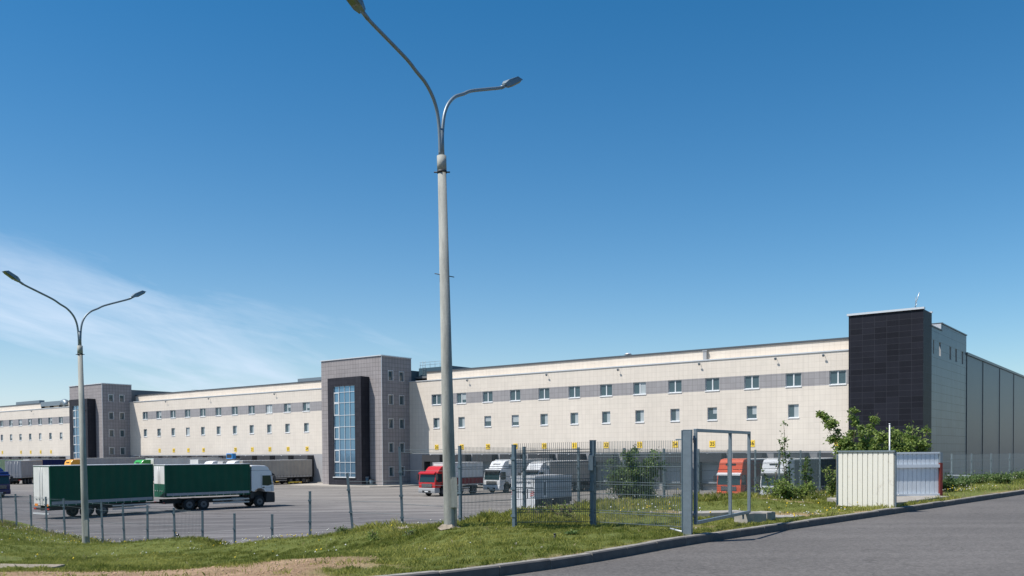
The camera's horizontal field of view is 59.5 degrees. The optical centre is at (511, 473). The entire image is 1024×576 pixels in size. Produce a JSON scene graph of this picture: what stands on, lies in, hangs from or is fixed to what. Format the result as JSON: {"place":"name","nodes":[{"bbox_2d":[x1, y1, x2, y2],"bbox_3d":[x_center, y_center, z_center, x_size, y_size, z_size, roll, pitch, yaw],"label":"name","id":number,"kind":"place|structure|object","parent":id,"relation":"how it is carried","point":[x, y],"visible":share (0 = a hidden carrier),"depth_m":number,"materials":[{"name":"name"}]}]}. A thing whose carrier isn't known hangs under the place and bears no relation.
{"place":"outdoors","nodes":[
{"label":"outdoors","id":0,"kind":"place"},
{"bbox_2d":[290,483,418,486],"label":"pavement","id":1,"kind":"structure","parent":0,"point":[319,484],"depth_m":130.10,"materials":[{"name":"grey concrete"}]},
{"bbox_2d":[0,478,715,543],"bbox_3d":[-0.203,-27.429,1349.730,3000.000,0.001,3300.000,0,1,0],"label":"yard","id":2,"kind":"structure","parent":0,"point":[288,508],"depth_m":73.48,"materials":[{"name":"grey asphalt"}]},
{"bbox_2d":[0,468,12,496],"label":"box truck","id":3,"kind":"object","parent":2,"relation":"on","point":[5,480],"visible":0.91,"depth_m":104.57,"materials":[{"name":"blue paint"}]},
{"bbox_2d":[0,459,22,471],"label":"semi trailer","id":4,"kind":"object","parent":2,"relation":"on","point":[2,463],"visible":0.02,"depth_m":190.83,"materials":[{"name":"green metal"}]},
{"bbox_2d":[5,460,41,483],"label":"semi trailer","id":5,"kind":"object","parent":2,"relation":"on","point":[19,470],"visible":0.82,"depth_m":151.17,"materials":[{"name":"silver fabric"}]},
{"bbox_2d":[23,459,69,464],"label":"semi trailer","id":6,"kind":"object","parent":2,"relation":"on","point":[53,461],"depth_m":184.60,"materials":[{"name":"blue metal"}]},
{"bbox_2d":[64,459,79,464],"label":"truck tractor","id":7,"kind":"object","parent":2,"relation":"on","point":[73,462],"visible":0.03,"depth_m":165.03,"materials":[{"name":"orange paint"}]},
{"bbox_2d":[33,464,160,515],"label":"drawbar trailer","id":8,"kind":"object","parent":2,"relation":"on","point":[127,485],"visible":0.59,"depth_m":71.20,"materials":[{"name":"green fabric"}]},
{"bbox_2d":[74,457,147,464],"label":"semi trailer","id":9,"kind":"object","parent":2,"relation":"on","point":[130,460],"visible":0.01,"depth_m":170.63,"materials":[{"name":"silver metal"}]},
{"bbox_2d":[134,460,153,480],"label":"truck tractor","id":10,"kind":"object","parent":2,"relation":"on","point":[142,462],"visible":0.03,"depth_m":149.91,"materials":[{"name":"green paint"}]},
{"bbox_2d":[145,457,222,476],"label":"semi trailer","id":11,"kind":"object","parent":2,"relation":"on","point":[157,461],"visible":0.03,"depth_m":153.50,"materials":[{"name":"silver metal"}]},
{"bbox_2d":[154,463,275,509],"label":"box truck","id":12,"kind":"object","parent":2,"relation":"on","point":[249,484],"visible":1,"depth_m":79.15,"materials":[{"name":"green paint"}]},
{"bbox_2d":[190,459,240,463],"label":"semi trailer","id":13,"kind":"object","parent":2,"relation":"on","point":[197,461],"visible":0.02,"depth_m":151.79,"materials":[{"name":"silver metal"}]},
{"bbox_2d":[226,453,235,458],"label":"cooling unit","id":14,"kind":"object","parent":13,"relation":"on","point":[230,455],"visible":1,"depth_m":156.71,"materials":[{"name":"blue"}]},
{"bbox_2d":[239,460,311,483],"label":"semi trailer","id":15,"kind":"object","parent":2,"relation":"on","point":[283,471],"visible":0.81,"depth_m":143.08,"materials":[{"name":"silver metal"}]},
{"bbox_2d":[416,462,482,495],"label":"box truck","id":16,"kind":"object","parent":2,"relation":"on","point":[429,477],"visible":0.62,"depth_m":100.22,"materials":[{"name":"red paint"}]},
{"bbox_2d":[0,307,1023,491],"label":"logistics warehouse","id":17,"kind":"structure","parent":2,"relation":"on","point":[359,418],"depth_m":119.16,"materials":[{"name":"beige wall panels"},{"name":"grey cladding tiles"},{"name":"glass"}]},
{"bbox_2d":[16,400,44,404],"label":"rooftop duct","id":18,"kind":"object","parent":17,"relation":"on","point":[29,402],"visible":0.37,"depth_m":213.37,"materials":[{"name":"metal"}]},
{"bbox_2d":[41,399,68,407],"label":"rooftop duct","id":19,"kind":"object","parent":17,"relation":"on","point":[61,403],"visible":0.91,"depth_m":201.14,"materials":[{"name":"metal"}]},
{"bbox_2d":[108,394,113,401],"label":"window","id":20,"kind":"structure","parent":17,"relation":"in","point":[110,396],"depth_m":178.27,"materials":[{"name":"grey glass"}]},
{"bbox_2d":[109,447,114,454],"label":"window","id":21,"kind":"structure","parent":17,"relation":"in","point":[111,449],"depth_m":178.53,"materials":[{"name":"glass"}]},
{"bbox_2d":[232,406,237,414],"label":"window","id":22,"kind":"structure","parent":17,"relation":"in","point":[234,409],"depth_m":160.33,"materials":[{"name":"grey"}]},
{"bbox_2d":[248,405,254,414],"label":"window","id":23,"kind":"structure","parent":17,"relation":"in","point":[251,408],"depth_m":157.42,"materials":[{"name":"grey"}]},
{"bbox_2d":[265,404,271,413],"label":"window","id":24,"kind":"structure","parent":17,"relation":"in","point":[268,407],"depth_m":154.47,"materials":[{"name":"grey"}]},
{"bbox_2d":[283,403,290,412],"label":"window","id":25,"kind":"structure","parent":17,"relation":"in","point":[288,405],"depth_m":151.48,"materials":[{"name":"grey glass"}]},
{"bbox_2d":[302,402,309,411],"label":"window","id":26,"kind":"structure","parent":17,"relation":"in","point":[306,405],"depth_m":148.59,"materials":[{"name":"grey glass"}]},
{"bbox_2d":[298,377,320,381],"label":"rooftop duct","id":27,"kind":"object","parent":17,"relation":"on","point":[309,379],"visible":0.19,"depth_m":153.68,"materials":[{"name":"metal"}]},
{"bbox_2d":[388,370,392,380],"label":"window","id":28,"kind":"structure","parent":17,"relation":"in","point":[390,372],"depth_m":131.06,"materials":[{"name":"grey glass"}]},
{"bbox_2d":[388,418,393,428],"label":"window","id":29,"kind":"structure","parent":17,"relation":"in","point":[389,419],"depth_m":131.29,"materials":[{"name":"grey glass"}]},
{"bbox_2d":[388,394,393,404],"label":"window","id":30,"kind":"structure","parent":17,"relation":"in","point":[389,395],"depth_m":131.19,"materials":[{"name":"glass"}]},
{"bbox_2d":[389,466,393,476],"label":"window","id":31,"kind":"structure","parent":17,"relation":"in","point":[390,468],"depth_m":131.39,"materials":[{"name":"glass"}]},
{"bbox_2d":[389,443,393,452],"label":"window","id":32,"kind":"structure","parent":17,"relation":"in","point":[391,445],"depth_m":131.51,"materials":[{"name":"glass"}]},
{"bbox_2d":[399,395,403,405],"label":"window","id":33,"kind":"structure","parent":17,"relation":"in","point":[400,396],"depth_m":132.93,"materials":[{"name":"glass"}]},
{"bbox_2d":[399,371,403,381],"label":"window","id":34,"kind":"structure","parent":17,"relation":"in","point":[401,374],"depth_m":133.03,"materials":[{"name":"glass"}]},
{"bbox_2d":[399,419,404,428],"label":"window","id":35,"kind":"structure","parent":17,"relation":"in","point":[400,420],"depth_m":133.13,"materials":[{"name":"glass"}]},
{"bbox_2d":[432,394,440,404],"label":"window","id":36,"kind":"structure","parent":17,"relation":"in","point":[436,399],"depth_m":131.03,"materials":[{"name":"grey glass"}]},
{"bbox_2d":[433,418,439,428],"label":"window","id":37,"kind":"structure","parent":17,"relation":"in","point":[436,420],"depth_m":131.10,"materials":[{"name":"grey"}]},
{"bbox_2d":[419,361,468,376],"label":"roof railing","id":38,"kind":"object","parent":17,"relation":"on","point":[422,371],"visible":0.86,"depth_m":134.00,"materials":[{"name":"grey metal"}]},
{"bbox_2d":[456,393,465,403],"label":"window","id":39,"kind":"structure","parent":17,"relation":"in","point":[461,397],"depth_m":128.19,"materials":[{"name":"grey glass"}]},
{"bbox_2d":[458,417,464,427],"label":"window","id":40,"kind":"structure","parent":17,"relation":"in","point":[461,419],"depth_m":128.22,"materials":[{"name":"grey"}]},
{"bbox_2d":[482,391,492,402],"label":"window","id":41,"kind":"structure","parent":17,"relation":"in","point":[487,396],"depth_m":125.17,"materials":[{"name":"grey glass"}]},
{"bbox_2d":[485,416,490,426],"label":"window","id":42,"kind":"structure","parent":17,"relation":"in","point":[487,418],"depth_m":125.31,"materials":[{"name":"grey"}]},
{"bbox_2d":[509,390,520,401],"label":"window","id":43,"kind":"structure","parent":17,"relation":"in","point":[515,394],"depth_m":122.26,"materials":[{"name":"grey glass"}]},
{"bbox_2d":[511,415,518,426],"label":"window","id":44,"kind":"structure","parent":17,"relation":"in","point":[515,418],"depth_m":122.43,"materials":[{"name":"grey"}]},
{"bbox_2d":[538,388,549,399],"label":"window","id":45,"kind":"structure","parent":17,"relation":"in","point":[543,392],"depth_m":119.34,"materials":[{"name":"grey glass"}]},
{"bbox_2d":[540,414,547,425],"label":"window","id":46,"kind":"structure","parent":17,"relation":"in","point":[544,417],"depth_m":119.48,"materials":[{"name":"grey"}]},
{"bbox_2d":[568,386,579,398],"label":"window","id":47,"kind":"structure","parent":17,"relation":"in","point":[574,391],"depth_m":116.46,"materials":[{"name":"grey glass"}]},
{"bbox_2d":[570,413,578,424],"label":"window","id":48,"kind":"structure","parent":17,"relation":"in","point":[574,416],"depth_m":116.60,"materials":[{"name":"grey"}]},
{"bbox_2d":[600,384,611,396],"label":"window","id":49,"kind":"structure","parent":17,"relation":"in","point":[606,389],"depth_m":113.51,"materials":[{"name":"grey glass"}]},
{"bbox_2d":[602,411,610,423],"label":"window","id":50,"kind":"structure","parent":17,"relation":"in","point":[606,415],"depth_m":113.65,"materials":[{"name":"grey glass"}]},
{"bbox_2d":[633,382,645,394],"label":"window","id":51,"kind":"structure","parent":17,"relation":"in","point":[639,387],"depth_m":110.56,"materials":[{"name":"grey glass"}]},
{"bbox_2d":[635,410,643,422],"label":"window","id":52,"kind":"structure","parent":17,"relation":"in","point":[639,413],"depth_m":110.72,"materials":[{"name":"grey glass"}]},
{"bbox_2d":[668,380,681,393],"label":"window","id":53,"kind":"structure","parent":17,"relation":"in","point":[675,386],"depth_m":107.68,"materials":[{"name":"grey glass"}]},
{"bbox_2d":[670,409,679,421],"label":"window","id":54,"kind":"structure","parent":17,"relation":"in","point":[675,413],"depth_m":107.81,"materials":[{"name":"grey glass"}]},
{"bbox_2d":[707,407,716,420],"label":"window","id":55,"kind":"structure","parent":17,"relation":"in","point":[712,411],"depth_m":104.90,"materials":[{"name":"grey glass"}]},
{"bbox_2d":[705,378,719,391],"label":"window","id":56,"kind":"structure","parent":17,"relation":"in","point":[712,384],"depth_m":104.77,"materials":[{"name":"grey glass"}]},
{"bbox_2d":[744,375,758,389],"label":"window","id":57,"kind":"structure","parent":17,"relation":"in","point":[751,382],"depth_m":101.82,"materials":[{"name":"grey glass"}]},
{"bbox_2d":[746,406,756,419],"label":"window","id":58,"kind":"structure","parent":17,"relation":"in","point":[751,410],"depth_m":101.97,"materials":[{"name":"grey glass"}]},
{"bbox_2d":[787,404,798,418],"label":"window","id":59,"kind":"structure","parent":17,"relation":"in","point":[793,408],"depth_m":99.08,"materials":[{"name":"grey glass"}]},
{"bbox_2d":[785,373,801,387],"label":"window","id":60,"kind":"structure","parent":17,"relation":"in","point":[792,379],"depth_m":98.96,"materials":[{"name":"grey glass"}]},
{"bbox_2d":[829,370,845,385],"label":"window","id":61,"kind":"structure","parent":17,"relation":"in","point":[838,377],"depth_m":96.01,"materials":[{"name":"grey glass"}]},
{"bbox_2d":[483,459,550,492],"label":"box truck","id":62,"kind":"object","parent":2,"relation":"on","point":[499,475],"visible":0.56,"depth_m":106.70,"materials":[{"name":"white paint"}]},
{"bbox_2d":[511,474,570,507],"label":"box trailer","id":63,"kind":"object","parent":2,"relation":"on","point":[563,486],"visible":0.41,"depth_m":75.70,"materials":[{"name":"white paint"}]},
{"bbox_2d":[519,460,589,484],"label":"box truck","id":64,"kind":"object","parent":2,"relation":"on","point":[537,468],"visible":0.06,"depth_m":107.15,"materials":[{"name":"white paint"}]},
{"bbox_2d":[713,458,759,493],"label":"truck tractor","id":65,"kind":"object","parent":2,"relation":"on","point":[741,476],"visible":0.21,"depth_m":85.72,"materials":[{"name":"orange paint"}]},
{"bbox_2d":[751,458,789,489],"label":"semi trailer","id":66,"kind":"object","parent":2,"relation":"on","point":[758,469],"visible":0.02,"depth_m":87.99,"materials":[{"name":"silver metal"}]},
{"bbox_2d":[756,459,792,494],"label":"truck tractor","id":67,"kind":"object","parent":2,"relation":"on","point":[764,472],"visible":0.09,"depth_m":83.05,"materials":[{"name":"white paint"}]},
{"bbox_2d":[794,458,834,492],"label":"semi trailer","id":68,"kind":"object","parent":2,"relation":"on","point":[832,460],"visible":0.04,"depth_m":89.50,"materials":[{"name":"metal"}]},
{"bbox_2d":[0,479,1023,575],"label":"verge","id":69,"kind":"structure","parent":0,"point":[307,569],"depth_m":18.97,"materials":[{"name":"green plant"}]},
{"bbox_2d":[0,564,64,568],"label":"concrete block","id":70,"kind":"object","parent":69,"relation":"on","point":[36,565],"depth_m":15.46,"materials":[{"name":"grey concrete"}]},
{"bbox_2d":[2,271,145,543],"bbox_3d":[-15.770,-1.990,32.904,0.522,10.074,5.226,1,2,36],"label":"street lamp","id":71,"kind":"object","parent":69,"relation":"on","point":[85,520],"visible":0.97,"depth_m":32.90,"materials":[{"name":"metal"}]},
{"bbox_2d":[3,556,404,575],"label":"clods","id":72,"kind":"object","parent":69,"relation":"on","point":[69,572],"visible":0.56,"depth_m":12.47,"materials":[{"name":"brown soil"}]},
{"bbox_2d":[0,447,462,543],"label":"boundary fence","id":73,"kind":"object","parent":69,"relation":"on","point":[101,519],"visible":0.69,"depth_m":33.72,"materials":[{"name":"grey metal"}]},
{"bbox_2d":[334,525,351,532],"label":"weed","id":74,"kind":"object","parent":69,"relation":"on","point":[340,529],"visible":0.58,"depth_m":22.50,"materials":[{"name":"green plant"}]},
{"bbox_2d":[364,530,378,540],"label":"weed","id":75,"kind":"object","parent":69,"relation":"on","point":[372,536],"visible":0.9,"depth_m":20.53,"materials":[{"name":"green plant"}]},
{"bbox_2d":[402,527,415,535],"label":"weed","id":76,"kind":"object","parent":69,"relation":"on","point":[410,532],"visible":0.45,"depth_m":19.49,"materials":[{"name":"green plant"}]},
{"bbox_2d":[346,0,522,529],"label":"street lamp","id":77,"kind":"object","parent":69,"relation":"on","point":[449,479],"visible":0.98,"depth_m":17.85,"materials":[{"name":"metal"}]},
{"bbox_2d":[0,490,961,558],"bbox_3d":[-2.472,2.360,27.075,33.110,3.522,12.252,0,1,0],"label":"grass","id":78,"kind":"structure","parent":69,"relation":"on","point":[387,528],"depth_m":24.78,"materials":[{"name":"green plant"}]},
{"bbox_2d":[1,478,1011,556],"bbox_3d":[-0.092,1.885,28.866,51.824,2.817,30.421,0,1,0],"label":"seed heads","id":79,"kind":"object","parent":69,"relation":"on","point":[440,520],"visible":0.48,"depth_m":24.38,"materials":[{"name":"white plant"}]},
{"bbox_2d":[7,477,1012,559],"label":"yellow flowers","id":80,"kind":"object","parent":69,"relation":"on","point":[73,558],"visible":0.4,"depth_m":23.64,"materials":[{"name":"yellow plant"}]},
{"bbox_2d":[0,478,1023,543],"bbox_3d":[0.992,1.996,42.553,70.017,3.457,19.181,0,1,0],"label":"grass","id":81,"kind":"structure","parent":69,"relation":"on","point":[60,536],"depth_m":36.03,"materials":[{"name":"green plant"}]},
{"bbox_2d":[542,500,578,517],"bbox_3d":[1.134,0.833,19.885,0.875,0.484,0.568,0,2,25],"label":"weed","id":82,"kind":"object","parent":69,"relation":"on","point":[565,513],"visible":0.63,"depth_m":19.86,"materials":[{"name":"green plant"}]},
{"bbox_2d":[564,529,581,534],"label":"weed","id":83,"kind":"object","parent":69,"relation":"on","point":[572,532],"visible":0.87,"depth_m":16.48,"materials":[{"name":"green plant"}]},
{"bbox_2d":[510,440,680,527],"bbox_3d":[1.865,0.305,18.143,3.446,1.971,1.659,0,1,21],"label":"fence","id":84,"kind":"object","parent":69,"relation":"on","point":[592,456],"visible":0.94,"depth_m":18.32,"materials":[{"name":"grey metal"}]},
{"bbox_2d":[601,463,658,498],"bbox_3d":[3.518,0.273,26.249,1.570,1.219,1.659,1,2,43],"label":"shrub","id":85,"kind":"object","parent":69,"relation":"on","point":[629,488],"visible":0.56,"depth_m":26.00,"materials":[{"name":"green plant"}]},
{"bbox_2d":[604,444,669,496],"bbox_3d":[3.759,0.103,26.619,1.814,1.957,1.664,-1,2,-28],"label":"shrub","id":86,"kind":"object","parent":69,"relation":"on","point":[650,461],"visible":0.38,"depth_m":26.39,"materials":[{"name":"green plant"}]},
{"bbox_2d":[457,446,835,520],"bbox_3d":[7.588,0.181,31.925,2.903,2.287,28.450,1,2,44],"label":"boundary fence","id":87,"kind":"object","parent":69,"relation":"on","point":[570,497],"visible":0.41,"depth_m":25.96,"materials":[{"name":"metal"}]},
{"bbox_2d":[679,510,742,517],"bbox_3d":[4.814,1.036,21.335,1.516,0.250,0.730,-1,1,-8],"label":"concrete block","id":88,"kind":"object","parent":69,"relation":"on","point":[717,513],"depth_m":21.00,"materials":[{"name":"grey concrete"}]},
{"bbox_2d":[675,429,750,534],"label":"swing gate","id":89,"kind":"structure","parent":69,"relation":"on","point":[689,441],"depth_m":16.61,"materials":[{"name":"metal"}]},
{"bbox_2d":[734,511,765,522],"bbox_3d":[5.216,1.018,19.632,0.524,0.330,0.535,-1,1,-15],"label":"concrete block","id":90,"kind":"object","parent":69,"relation":"on","point":[754,516],"depth_m":19.41,"materials":[{"name":"grey concrete"}]},
{"bbox_2d":[756,511,774,519],"bbox_3d":[5.677,1.015,20.228,0.366,0.310,0.428,-2,2,-40],"label":"concrete block","id":91,"kind":"object","parent":69,"relation":"on","point":[770,515],"depth_m":20.07,"materials":[{"name":"grey concrete"}]},
{"bbox_2d":[759,439,787,493],"bbox_3d":[9.789,-0.157,33.508,1.049,2.456,0.314,0,1,16],"label":"sapling","id":92,"kind":"object","parent":69,"relation":"on","point":[765,477],"visible":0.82,"depth_m":33.54,"materials":[{"name":"green plant"}]},
{"bbox_2d":[776,420,794,485],"bbox_3d":[10.108,-0.463,33.001,0.750,3.001,0.740,0,1,0],"label":"sapling","id":93,"kind":"object","parent":69,"relation":"on","point":[786,474],"visible":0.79,"depth_m":32.98,"materials":[{"name":"green plant"}]},
{"bbox_2d":[752,477,820,499],"bbox_3d":[9.883,0.598,32.192,2.312,0.963,1.708,-2,2,-44],"label":"bush","id":94,"kind":"object","parent":69,"relation":"on","point":[785,491],"visible":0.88,"depth_m":32.13,"materials":[{"name":"green plant"}]},
{"bbox_2d":[775,515,801,517],"bbox_3d":[6.530,1.138,21.635,1.069,0.226,0.492,-1,1,-20],"label":"concrete block","id":95,"kind":"object","parent":69,"relation":"on","point":[782,516],"depth_m":21.46,"materials":[{"name":"concrete"}]},
{"bbox_2d":[798,456,814,494],"bbox_3d":[10.865,0.170,33.169,0.590,1.616,0.965,0,2,27],"label":"shrub","id":96,"kind":"object","parent":69,"relation":"on","point":[804,471],"visible":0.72,"depth_m":33.22,"materials":[{"name":"green plant"}]},
{"bbox_2d":[821,465,835,495],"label":"bush","id":97,"kind":"object","parent":69,"relation":"on","point":[831,489],"visible":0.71,"depth_m":33.37,"materials":[{"name":"green plant"}]},
{"bbox_2d":[815,406,888,485],"bbox_3d":[12.493,-0.751,32.808,2.349,3.346,2.068,0,1,0],"label":"bush","id":98,"kind":"object","parent":69,"relation":"on","point":[846,443],"visible":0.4,"depth_m":32.79,"materials":[{"name":"green plant"}]},
{"bbox_2d":[827,496,948,504],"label":"concrete slab","id":99,"kind":"structure","parent":69,"relation":"on","point":[901,500],"depth_m":26.74,"materials":[{"name":"grey concrete"}]},
{"bbox_2d":[836,450,942,507],"bbox_3d":[11.023,0.124,26.699,2.197,1.610,5.717,1,2,37],"label":"bin enclosure","id":100,"kind":"object","parent":99,"relation":"on","point":[868,477],"visible":0.9,"depth_m":24.79,"materials":[{"name":"metal"}]},
{"bbox_2d":[871,426,917,451],"bbox_3d":[13.994,-0.438,33.399,2.071,2.584,1.902,-1,2,-26],"label":"bush","id":101,"kind":"object","parent":69,"relation":"on","point":[893,438],"visible":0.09,"depth_m":33.21,"materials":[{"name":"green plant"}]},
{"bbox_2d":[883,420,932,451],"bbox_3d":[14.722,-0.582,33.354,1.982,2.798,1.986,0,1,0],"label":"bush","id":102,"kind":"object","parent":69,"relation":"on","point":[918,445],"visible":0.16,"depth_m":33.11,"materials":[{"name":"green plant"}]},
{"bbox_2d":[943,472,961,491],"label":"bush","id":103,"kind":"object","parent":69,"relation":"on","point":[949,482],"visible":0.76,"depth_m":33.87,"materials":[{"name":"green plant"}]},
{"bbox_2d":[944,474,974,486],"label":"bush","id":104,"kind":"object","parent":69,"relation":"on","point":[964,481],"visible":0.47,"depth_m":36.26,"materials":[{"name":"green plant"}]},
{"bbox_2d":[959,470,991,483],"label":"bush","id":105,"kind":"object","parent":69,"relation":"on","point":[978,478],"visible":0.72,"depth_m":37.68,"materials":[{"name":"green plant"}]},
{"bbox_2d":[943,453,1023,479],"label":"boundary fence","id":106,"kind":"object","parent":69,"relation":"on","point":[991,464],"visible":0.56,"depth_m":43.94,"materials":[{"name":"metal"}]},
{"bbox_2d":[990,471,1012,483],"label":"bush","id":107,"kind":"object","parent":69,"relation":"on","point":[998,478],"visible":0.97,"depth_m":36.83,"materials":[{"name":"green plant"}]},
{"bbox_2d":[1009,468,1023,478],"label":"bush","id":108,"kind":"object","parent":69,"relation":"on","point":[1019,474],"visible":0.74,"depth_m":41.99,"materials":[{"name":"green plant"}]},
{"bbox_2d":[0,0,1023,454],"label":"sky","id":109,"kind":"structure","parent":0,"point":[657,176],"materials":[{"name":"blue"}]},
{"bbox_2d":[505,494,1023,575],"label":"road","id":110,"kind":"structure","parent":0,"point":[982,538],"depth_m":14.90,"materials":[{"name":"grey asphalt"}]},
{"bbox_2d":[377,489,1023,575],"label":"kerb","id":111,"kind":"structure","parent":110,"relation":"on","point":[516,567],"depth_m":15.42,"materials":[{"name":"concrete"}]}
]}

